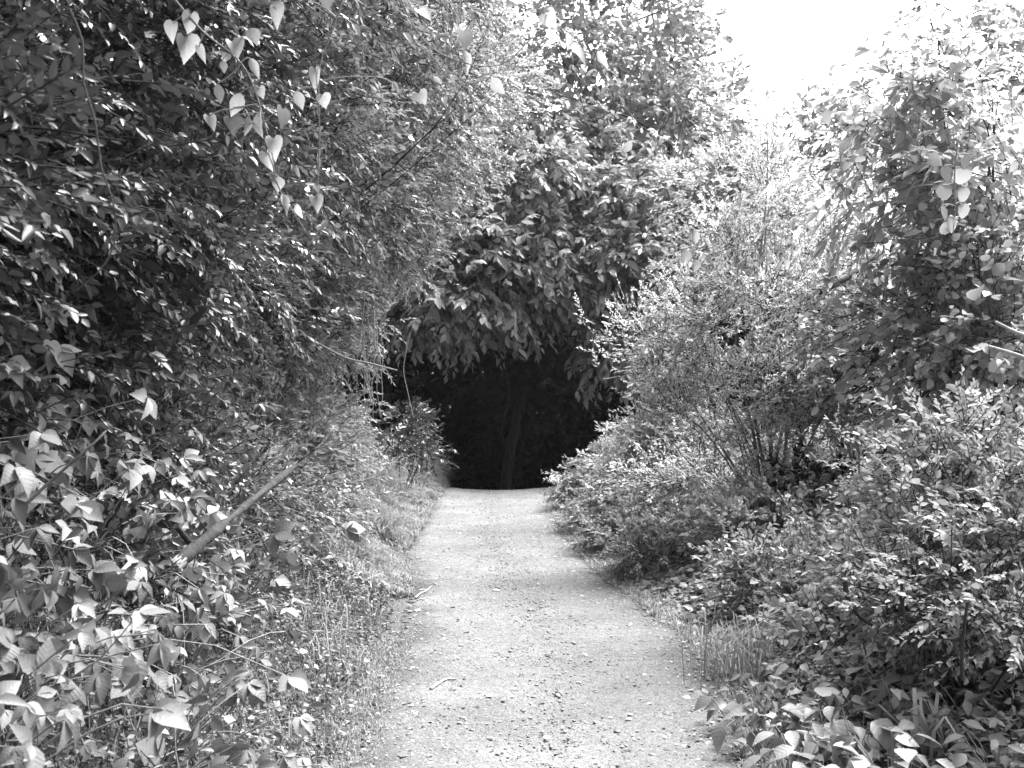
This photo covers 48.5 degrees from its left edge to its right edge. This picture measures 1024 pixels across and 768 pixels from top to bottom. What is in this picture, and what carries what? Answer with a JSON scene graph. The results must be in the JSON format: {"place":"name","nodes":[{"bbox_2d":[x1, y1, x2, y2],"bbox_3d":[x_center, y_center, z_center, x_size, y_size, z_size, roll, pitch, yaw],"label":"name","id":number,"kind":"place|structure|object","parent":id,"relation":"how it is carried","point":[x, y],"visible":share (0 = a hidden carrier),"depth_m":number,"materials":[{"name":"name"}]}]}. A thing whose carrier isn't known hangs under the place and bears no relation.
{"place":"outdoors","nodes":[
{"label":"outdoors","id":0,"kind":"place"},
{"bbox_2d":[0,226,1023,767],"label":"ground","id":1,"kind":"structure","parent":0,"point":[396,616],"depth_m":5.26,"materials":[{"name":"soil"}]},
{"bbox_2d":[0,462,58,592],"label":"creeper plant","id":2,"kind":"object","parent":1,"relation":"on","point":[26,486],"visible":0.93,"depth_m":3.32,"materials":[{"name":"grey plant"}]},
{"bbox_2d":[0,647,83,767],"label":"creeper plant","id":3,"kind":"object","parent":1,"relation":"on","point":[9,696],"visible":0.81,"depth_m":2.64,"materials":[{"name":"grey plant"}]},
{"bbox_2d":[0,355,92,570],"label":"creeper plant","id":4,"kind":"object","parent":1,"relation":"on","point":[80,553],"visible":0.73,"depth_m":3.56,"materials":[{"name":"grey plant"}]},
{"bbox_2d":[0,296,96,462],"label":"creeper plant","id":5,"kind":"object","parent":1,"relation":"on","point":[66,353],"visible":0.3,"depth_m":4.22,"materials":[{"name":"grey plant"}]},
{"bbox_2d":[0,374,130,526],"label":"creeper plant","id":6,"kind":"object","parent":1,"relation":"on","point":[54,455],"visible":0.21,"depth_m":4.29,"materials":[{"name":"grey plant"}]},
{"bbox_2d":[0,441,142,619],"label":"creeper plant","id":7,"kind":"object","parent":1,"relation":"on","point":[90,509],"visible":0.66,"depth_m":3.60,"materials":[{"name":"grey plant"}]},
{"bbox_2d":[0,523,154,695],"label":"creeper plant","id":8,"kind":"object","parent":1,"relation":"on","point":[9,601],"visible":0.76,"depth_m":3.32,"materials":[{"name":"grey plant"}]},
{"bbox_2d":[0,388,156,530],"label":"creeper plant","id":9,"kind":"object","parent":1,"relation":"on","point":[22,460],"visible":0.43,"depth_m":4.12,"materials":[{"name":"grey plant"}]},
{"bbox_2d":[0,587,169,744],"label":"creeper plant","id":10,"kind":"object","parent":1,"relation":"on","point":[100,684],"visible":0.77,"depth_m":3.11,"materials":[{"name":"grey plant"}]},
{"bbox_2d":[0,398,169,538],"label":"creeper plant","id":11,"kind":"object","parent":1,"relation":"on","point":[159,466],"visible":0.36,"depth_m":4.50,"materials":[{"name":"grey plant"}]},
{"bbox_2d":[3,519,168,691],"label":"creeper plant","id":12,"kind":"object","parent":1,"relation":"on","point":[160,679],"visible":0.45,"depth_m":3.69,"materials":[{"name":"grey plant"}]},
{"bbox_2d":[0,541,175,767],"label":"creeper plant","id":13,"kind":"object","parent":1,"relation":"on","point":[48,647],"visible":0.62,"depth_m":3.23,"materials":[{"name":"grey plant"}]},
{"bbox_2d":[1,454,184,582],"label":"creeper plant","id":14,"kind":"object","parent":1,"relation":"on","point":[50,465],"visible":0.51,"depth_m":4.19,"materials":[{"name":"grey plant"}]},
{"bbox_2d":[0,626,190,767],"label":"creeper plant","id":15,"kind":"object","parent":1,"relation":"on","point":[161,715],"visible":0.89,"depth_m":2.85,"materials":[{"name":"grey plant"}]},
{"bbox_2d":[0,0,216,481],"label":"hedge shrub","id":16,"kind":"object","parent":1,"relation":"on","point":[21,88],"visible":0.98,"depth_m":2.93,"materials":[{"name":"grey plant"}]},
{"bbox_2d":[68,366,164,519],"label":"creeper plant","id":17,"kind":"object","parent":1,"relation":"on","point":[100,477],"visible":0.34,"depth_m":4.79,"materials":[{"name":"grey plant"}]},
{"bbox_2d":[24,568,215,760],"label":"creeper plant","id":18,"kind":"object","parent":1,"relation":"on","point":[203,632],"visible":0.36,"depth_m":3.59,"materials":[{"name":"grey plant"}]},
{"bbox_2d":[72,369,200,482],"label":"creeper plant","id":19,"kind":"object","parent":1,"relation":"on","point":[193,374],"visible":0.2,"depth_m":5.32,"materials":[{"name":"grey plant"}]},
{"bbox_2d":[0,0,276,450],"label":"hedge shrub","id":20,"kind":"object","parent":1,"relation":"on","point":[167,138],"visible":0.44,"depth_m":4.02,"materials":[{"name":"grey plant"}]},
{"bbox_2d":[91,430,216,541],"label":"creeper plant","id":21,"kind":"object","parent":1,"relation":"on","point":[115,463],"visible":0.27,"depth_m":5.08,"materials":[{"name":"grey plant"}]},
{"bbox_2d":[79,490,238,618],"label":"creeper plant","id":22,"kind":"object","parent":1,"relation":"on","point":[203,592],"visible":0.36,"depth_m":4.56,"materials":[{"name":"grey plant"}]},
{"bbox_2d":[0,0,321,690],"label":"hedge shrub","id":23,"kind":"object","parent":1,"relation":"on","point":[134,327],"visible":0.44,"depth_m":4.69,"materials":[{"name":"grey plant"}]},
{"bbox_2d":[164,0,305,231],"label":"climbing vine","id":24,"kind":"object","parent":23,"relation":"hanging from","point":[190,44],"visible":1,"depth_m":3.70,"materials":[{"name":"grey plant"}]},
{"bbox_2d":[269,0,398,213],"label":"climbing vine","id":25,"kind":"object","parent":23,"relation":"attached to","point":[323,100],"visible":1,"depth_m":4.20,"materials":[{"name":"grey plant"}]},
{"bbox_2d":[14,538,310,701],"bbox_3d":[-1.147,0.770,3.752,0.916,0.574,0.525,0,0,-20],"label":"creeper plant","id":26,"kind":"object","parent":1,"relation":"on","point":[114,583],"visible":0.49,"depth_m":3.75,"materials":[{"name":"grey plant"}]},
{"bbox_2d":[81,448,247,601],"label":"creeper plant","id":27,"kind":"object","parent":1,"relation":"on","point":[215,516],"visible":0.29,"depth_m":4.90,"materials":[{"name":"grey plant"}]},
{"bbox_2d":[97,555,265,660],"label":"creeper plant","id":28,"kind":"object","parent":1,"relation":"on","point":[220,598],"visible":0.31,"depth_m":4.59,"materials":[{"name":"grey plant"}]},
{"bbox_2d":[113,737,257,767],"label":"creeper plant","id":29,"kind":"object","parent":1,"relation":"on","point":[218,747],"visible":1,"depth_m":3.37,"materials":[{"name":"grey plant"}]},
{"bbox_2d":[110,641,274,767],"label":"creeper plant","id":30,"kind":"object","parent":1,"relation":"on","point":[145,746],"visible":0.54,"depth_m":3.96,"materials":[{"name":"grey plant"}]},
{"bbox_2d":[0,378,404,767],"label":"bank undergrowth","id":31,"kind":"object","parent":1,"relation":"on","point":[104,752],"visible":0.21,"depth_m":4.99,"materials":[{"name":"grey plant"}]},
{"bbox_2d":[2,0,408,667],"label":"hedge shrub","id":32,"kind":"object","parent":1,"relation":"on","point":[188,402],"visible":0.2,"depth_m":5.79,"materials":[{"name":"grey plant"}]},
{"bbox_2d":[138,576,300,702],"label":"creeper plant","id":33,"kind":"object","parent":1,"relation":"on","point":[181,630],"visible":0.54,"depth_m":4.27,"materials":[{"name":"grey plant"}]},
{"bbox_2d":[170,560,276,672],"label":"creeper plant","id":34,"kind":"object","parent":1,"relation":"on","point":[194,573],"visible":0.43,"depth_m":4.78,"materials":[{"name":"grey plant"}]},
{"bbox_2d":[121,666,331,767],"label":"creeper plant","id":35,"kind":"object","parent":1,"relation":"on","point":[256,687],"visible":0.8,"depth_m":3.78,"materials":[{"name":"grey plant"}]},
{"bbox_2d":[2,401,454,767],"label":"verge grass","id":36,"kind":"structure","parent":1,"relation":"on","point":[398,571],"depth_m":8.49,"materials":[{"name":"plant"}]},
{"bbox_2d":[367,395,458,491],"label":"verge shrub","id":37,"kind":"object","parent":36,"relation":"on","point":[416,425],"visible":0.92,"depth_m":14.41,"materials":[{"name":"grey plant"}]},
{"bbox_2d":[162,520,296,646],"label":"creeper plant","id":38,"kind":"object","parent":1,"relation":"on","point":[283,529],"visible":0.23,"depth_m":5.23,"materials":[{"name":"grey plant"}]},
{"bbox_2d":[169,463,297,570],"bbox_3d":[-1.060,0.492,4.781,0.101,0.125,2.847,0,0,-3],"label":"broken log","id":39,"kind":"object","parent":1,"relation":"on","point":[188,553],"visible":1,"depth_m":3.66,"materials":[{"name":"grey wood"}]},
{"bbox_2d":[15,0,456,583],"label":"hedge shrub","id":40,"kind":"object","parent":1,"relation":"on","point":[343,134],"visible":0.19,"depth_m":6.97,"materials":[{"name":"grey plant"}]},
{"bbox_2d":[401,0,642,132],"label":"climbing vine","id":41,"kind":"object","parent":40,"relation":"attached to","point":[547,20],"visible":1,"depth_m":6.50,"materials":[{"name":"grey plant"}]},
{"bbox_2d":[46,0,516,563],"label":"hedge shrub","id":42,"kind":"object","parent":1,"relation":"on","point":[270,348],"visible":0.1,"depth_m":8.07,"materials":[{"name":"grey plant"}]},
{"bbox_2d":[199,521,365,650],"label":"creeper plant","id":43,"kind":"object","parent":1,"relation":"on","point":[354,530],"visible":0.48,"depth_m":5.43,"materials":[{"name":"grey plant"}]},
{"bbox_2d":[131,0,533,532],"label":"hedge shrub","id":44,"kind":"object","parent":1,"relation":"on","point":[321,426],"visible":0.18,"depth_m":9.02,"materials":[{"name":"grey plant"}]},
{"bbox_2d":[174,0,535,499],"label":"hedge shrub","id":45,"kind":"object","parent":1,"relation":"on","point":[352,342],"visible":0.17,"depth_m":10.14,"materials":[{"name":"grey plant"}]},
{"bbox_2d":[172,1,539,470],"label":"hedge shrub","id":46,"kind":"object","parent":1,"relation":"on","point":[470,111],"visible":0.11,"depth_m":11.26,"materials":[{"name":"grey plant"}]},
{"bbox_2d":[218,1,552,478],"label":"hedge shrub","id":47,"kind":"object","parent":1,"relation":"on","point":[444,208],"visible":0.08,"depth_m":12.37,"materials":[{"name":"grey plant"}]},
{"bbox_2d":[294,141,476,433],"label":"canopy tree","id":48,"kind":"object","parent":1,"relation":"on","point":[404,395],"visible":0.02,"depth_m":23.25,"materials":[{"name":"grey plant"}]},
{"bbox_2d":[334,304,451,460],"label":"forest tree","id":49,"kind":"object","parent":1,"relation":"on","point":[392,401],"visible":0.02,"depth_m":25.58,"materials":[{"name":"grey plant"}]},
{"bbox_2d":[224,21,564,459],"bbox_3d":[-1.560,-1.487,13.538,4.257,5.513,2.668,0,0,10],"label":"hedge shrub","id":50,"kind":"object","parent":1,"relation":"on","point":[511,124],"visible":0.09,"depth_m":13.53,"materials":[{"name":"grey plant"}]},
{"bbox_2d":[13,488,785,767],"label":"leaf litter","id":51,"kind":"object","parent":1,"relation":"on","point":[402,754],"visible":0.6,"depth_m":6.19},
{"bbox_2d":[382,304,561,489],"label":"forest tree","id":52,"kind":"object","parent":1,"relation":"on","point":[434,393],"visible":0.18,"depth_m":28.46,"materials":[{"name":"black plant"}]},
{"bbox_2d":[354,124,639,382],"bbox_3d":[-0.958,-1.127,19.299,6.397,6.669,4.126,0,0,-13],"label":"overhanging tree","id":53,"kind":"object","parent":1,"relation":"on","point":[518,275],"visible":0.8,"depth_m":18.39,"materials":[{"name":"grey plant"}]},
{"bbox_2d":[427,322,640,489],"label":"forest tree","id":54,"kind":"object","parent":1,"relation":"on","point":[543,443],"visible":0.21,"depth_m":27.98,"materials":[{"name":"black plant"}]},
{"bbox_2d":[446,142,628,489],"bbox_3d":[0.322,-0.596,26.455,6.913,10.458,6.197,0,0,-19],"label":"canopy tree","id":55,"kind":"object","parent":1,"relation":"on","point":[525,381],"visible":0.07,"depth_m":26.16,"materials":[{"name":"black plant"}]},
{"bbox_2d":[548,471,634,531],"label":"bush","id":56,"kind":"object","parent":1,"relation":"on","point":[568,507],"visible":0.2,"depth_m":12.25,"materials":[{"name":"grey plant"}]},
{"bbox_2d":[542,413,650,505],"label":"leafy shrub","id":57,"kind":"object","parent":1,"relation":"on","point":[581,472],"visible":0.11,"depth_m":14.40,"materials":[{"name":"grey plant"}]},
{"bbox_2d":[415,2,779,431],"bbox_3d":[1.471,-2.345,21.657,5.126,10.966,7.851,0,0,43],"label":"broadleaf tree","id":58,"kind":"object","parent":1,"relation":"on","point":[579,117],"visible":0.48,"depth_m":21.45,"materials":[{"name":"grey plant"}]},
{"bbox_2d":[454,0,746,403],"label":"tall tree","id":59,"kind":"object","parent":1,"relation":"on","point":[674,28],"visible":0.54,"depth_m":22.96,"materials":[{"name":"grey plant"}]},
{"bbox_2d":[516,317,733,480],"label":"forest tree","id":60,"kind":"object","parent":1,"relation":"on","point":[604,396],"visible":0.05,"depth_m":28.38,"materials":[{"name":"plant"}]},
{"bbox_2d":[561,473,692,553],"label":"bush","id":61,"kind":"object","parent":1,"relation":"on","point":[611,523],"visible":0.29,"depth_m":10.68,"materials":[{"name":"grey plant"}]},
{"bbox_2d":[582,495,740,579],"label":"bush","id":62,"kind":"object","parent":1,"relation":"on","point":[658,526],"visible":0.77,"depth_m":9.33,"materials":[{"name":"grey plant"}]},
{"bbox_2d":[582,309,781,494],"bbox_3d":[1.900,0.355,12.748,2.195,2.508,2.347,0,0,0],"label":"leafy shrub","id":63,"kind":"object","parent":1,"relation":"on","point":[648,427],"visible":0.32,"depth_m":12.54,"materials":[{"name":"grey plant"}]},
{"bbox_2d":[545,117,820,428],"bbox_3d":[3.350,-1.118,24.166,6.024,9.872,7.599,0,0,42],"label":"canopy tree","id":64,"kind":"object","parent":1,"relation":"on","point":[731,342],"visible":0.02,"depth_m":23.75,"materials":[{"name":"grey plant"}]},
{"bbox_2d":[552,119,815,431],"bbox_3d":[2.926,-1.211,19.882,5.270,6.888,3.774,0,0,-28],"label":"broadleaf tree","id":65,"kind":"object","parent":1,"relation":"on","point":[632,250],"visible":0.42,"depth_m":18.78,"materials":[{"name":"grey plant"}]},
{"bbox_2d":[541,408,887,523],"bbox_3d":[1.839,0.999,10.821,2.391,1.577,3.893,0,0,-43],"label":"thicket shrub","id":66,"kind":"object","parent":1,"relation":"on","point":[677,471],"visible":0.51,"depth_m":10.70,"materials":[{"name":"grey plant"}]},
{"bbox_2d":[644,56,791,424],"bbox_3d":[4.116,-1.688,25.029,3.981,10.716,4.197,0,0,-27],"label":"distant tree","id":67,"kind":"object","parent":1,"relation":"on","point":[739,84],"visible":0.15,"depth_m":24.06,"materials":[{"name":"grey plant"}]},
{"bbox_2d":[542,488,897,767],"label":"edge grass","id":68,"kind":"structure","parent":1,"relation":"on","point":[672,617],"depth_m":7.84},
{"bbox_2d":[694,683,777,726],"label":"broadleaf plant","id":69,"kind":"object","parent":1,"relation":"on","point":[714,705],"visible":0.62,"depth_m":5.15,"materials":[{"name":"grey plant"}]},
{"bbox_2d":[675,601,811,693],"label":"grass tuft","id":70,"kind":"object","parent":1,"relation":"on","point":[742,657],"visible":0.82,"depth_m":6.01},
{"bbox_2d":[574,106,934,506],"bbox_3d":[2.113,-0.575,9.811,3.162,3.658,1.819,0,0,0],"label":"multi stem shrub","id":71,"kind":"object","parent":1,"relation":"on","point":[756,361],"visible":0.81,"depth_m":9.68,"materials":[{"name":"grey plant"}]},
{"bbox_2d":[711,697,803,763],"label":"broadleaf plant","id":72,"kind":"object","parent":1,"relation":"on","point":[718,734],"visible":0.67,"depth_m":4.77,"materials":[{"name":"grey plant"}]},
{"bbox_2d":[662,443,854,582],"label":"bush","id":73,"kind":"object","parent":1,"relation":"on","point":[738,504],"visible":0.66,"depth_m":9.03,"materials":[{"name":"grey plant"}]},
{"bbox_2d":[537,424,1019,707],"bbox_3d":[2.269,1.078,11.352,3.647,1.215,11.771,0,0,-4],"label":"ivy ground cover","id":74,"kind":"object","parent":1,"relation":"on","point":[679,579],"visible":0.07,"depth_m":8.08,"materials":[{"name":"grey plant"}]},
{"bbox_2d":[633,104,925,449],"bbox_3d":[3.299,-1.057,13.665,3.685,4.727,2.681,0,0,0],"label":"thicket shrub","id":75,"kind":"object","parent":1,"relation":"on","point":[686,174],"visible":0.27,"depth_m":13.61,"materials":[{"name":"grey plant"}]},
{"bbox_2d":[687,499,881,623],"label":"bush","id":76,"kind":"object","parent":1,"relation":"on","point":[735,563],"visible":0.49,"depth_m":7.53,"materials":[{"name":"grey plant"}]},
{"bbox_2d":[724,713,845,767],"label":"broadleaf plant","id":77,"kind":"object","parent":1,"relation":"on","point":[817,730],"visible":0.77,"depth_m":4.50,"materials":[{"name":"grey plant"}]},
{"bbox_2d":[708,71,901,422],"bbox_3d":[6.190,-1.644,25.936,5.562,10.530,4.680,0,0,22],"label":"distant tree","id":78,"kind":"object","parent":1,"relation":"on","point":[809,88],"visible":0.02,"depth_m":25.39,"materials":[{"name":"grey plant"}]},
{"bbox_2d":[740,77,904,422],"bbox_3d":[6.362,-1.817,21.966,4.192,8.179,4.369,0,0,43],"label":"distant tree","id":79,"kind":"object","parent":1,"relation":"on","point":[801,120],"visible":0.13,"depth_m":21.44,"materials":[{"name":"grey plant"}]},
{"bbox_2d":[768,735,876,767],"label":"broadleaf plant","id":80,"kind":"object","parent":1,"relation":"on","point":[782,751],"visible":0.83,"depth_m":4.16,"materials":[{"name":"grey plant"}]},
{"bbox_2d":[782,687,869,755],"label":"broadleaf plant","id":81,"kind":"object","parent":1,"relation":"on","point":[837,726],"visible":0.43,"depth_m":4.75,"materials":[{"name":"grey plant"}]},
{"bbox_2d":[738,525,923,681],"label":"bush","id":82,"kind":"object","parent":1,"relation":"on","point":[808,623],"visible":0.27,"depth_m":6.12,"materials":[{"name":"grey plant"}]},
{"bbox_2d":[775,448,933,569],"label":"bush","id":83,"kind":"object","parent":1,"relation":"on","point":[845,499],"visible":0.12,"depth_m":8.26,"materials":[{"name":"grey plant"}]},
{"bbox_2d":[796,706,913,766],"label":"broadleaf plant","id":84,"kind":"object","parent":1,"relation":"on","point":[882,736],"visible":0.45,"depth_m":4.43,"materials":[{"name":"grey plant"}]},
{"bbox_2d":[738,402,1004,523],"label":"shaded shrub","id":85,"kind":"object","parent":1,"relation":"on","point":[817,468],"visible":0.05,"depth_m":9.54,"materials":[{"name":"grey plant"}]},
{"bbox_2d":[724,560,1023,767],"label":"leafy undergrowth","id":86,"kind":"object","parent":1,"relation":"on","point":[997,721],"visible":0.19,"depth_m":4.89,"materials":[{"name":"grey plant"}]},
{"bbox_2d":[740,180,1008,472],"bbox_3d":[3.291,-0.277,10.165,2.502,3.368,2.582,0,0,0],"label":"thicket shrub","id":87,"kind":"object","parent":1,"relation":"on","point":[855,419],"visible":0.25,"depth_m":9.65,"materials":[{"name":"grey plant"}]},
{"bbox_2d":[813,724,954,767],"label":"broadleaf plant","id":88,"kind":"object","parent":1,"relation":"on","point":[906,755],"visible":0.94,"depth_m":4.21,"materials":[{"name":"grey plant"}]},
{"bbox_2d":[760,0,1023,430],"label":"drooping tree","id":89,"kind":"object","parent":1,"relation":"on","point":[916,159],"visible":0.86,"depth_m":7.26,"materials":[{"name":"grey plant"}]},
{"bbox_2d":[765,490,1023,727],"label":"leafy bush","id":90,"kind":"object","parent":1,"relation":"on","point":[945,622],"visible":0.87,"depth_m":4.83,"materials":[{"name":"grey plant"}]},
{"bbox_2d":[847,679,941,740],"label":"broadleaf plant","id":91,"kind":"object","parent":1,"relation":"on","point":[884,688],"visible":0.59,"depth_m":4.79,"materials":[{"name":"grey plant"}]},
{"bbox_2d":[780,61,1023,385],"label":"thicket tree","id":92,"kind":"object","parent":1,"relation":"on","point":[808,209],"visible":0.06,"depth_m":11.38,"materials":[{"name":"grey plant"}]},
{"bbox_2d":[781,154,1023,526],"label":"climber tangle","id":93,"kind":"object","parent":1,"relation":"on","point":[969,334],"visible":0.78,"depth_m":6.81,"materials":[{"name":"grey plant"}]},
{"bbox_2d":[805,364,1023,617],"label":"leafy bush","id":94,"kind":"object","parent":1,"relation":"on","point":[968,416],"visible":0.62,"depth_m":5.47,"materials":[{"name":"grey plant"}]},
{"bbox_2d":[821,235,1023,509],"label":"shaded thicket","id":95,"kind":"object","parent":1,"relation":"on","point":[860,350],"visible":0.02,"depth_m":8.64,"materials":[{"name":"grey plant"}]},
{"bbox_2d":[830,415,1023,680],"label":"leafy bush","id":96,"kind":"object","parent":1,"relation":"on","point":[988,501],"visible":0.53,"depth_m":5.10,"materials":[{"name":"grey plant"}]},
{"bbox_2d":[859,688,998,767],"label":"grass tuft","id":97,"kind":"object","parent":1,"relation":"on","point":[934,727],"visible":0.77,"depth_m":4.49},
{"bbox_2d":[860,546,1023,720],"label":"bush","id":98,"kind":"object","parent":1,"relation":"on","point":[972,667],"visible":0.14,"depth_m":5.17,"materials":[{"name":"grey plant"}]},
{"bbox_2d":[898,710,990,764],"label":"broadleaf plant","id":99,"kind":"object","parent":1,"relation":"on","point":[905,724],"visible":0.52,"depth_m":4.44,"materials":[{"name":"grey plant"}]},
{"bbox_2d":[883,0,1023,245],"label":"tall tree","id":100,"kind":"object","parent":1,"relation":"on","point":[982,15],"visible":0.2,"depth_m":13.98,"materials":[{"name":"grey plant"}]},
{"bbox_2d":[943,728,1023,767],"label":"grass tuft","id":101,"kind":"object","parent":1,"relation":"on","point":[959,759],"visible":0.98,"depth_m":4.17,"materials":[{"name":"grey plant"}]},
{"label":"canopy tree","id":102,"kind":"object","parent":1,"relation":"on","visible":0},
{"bbox_2d":[936,139,971,235],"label":"climbing vine","id":103,"kind":"object","parent":102,"relation":"hanging from","point":[960,175],"visible":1,"depth_m":5.20,"materials":[{"name":"white plant"}]},
{"bbox_2d":[24,0,1023,224],"label":"sky","id":104,"kind":"structure","parent":0,"point":[781,38],"materials":[{"name":"white"}]},
{"bbox_2d":[330,487,805,767],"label":"path","id":105,"kind":"structure","parent":0,"point":[643,717],"depth_m":6.42,"materials":[{"name":"gravel"}]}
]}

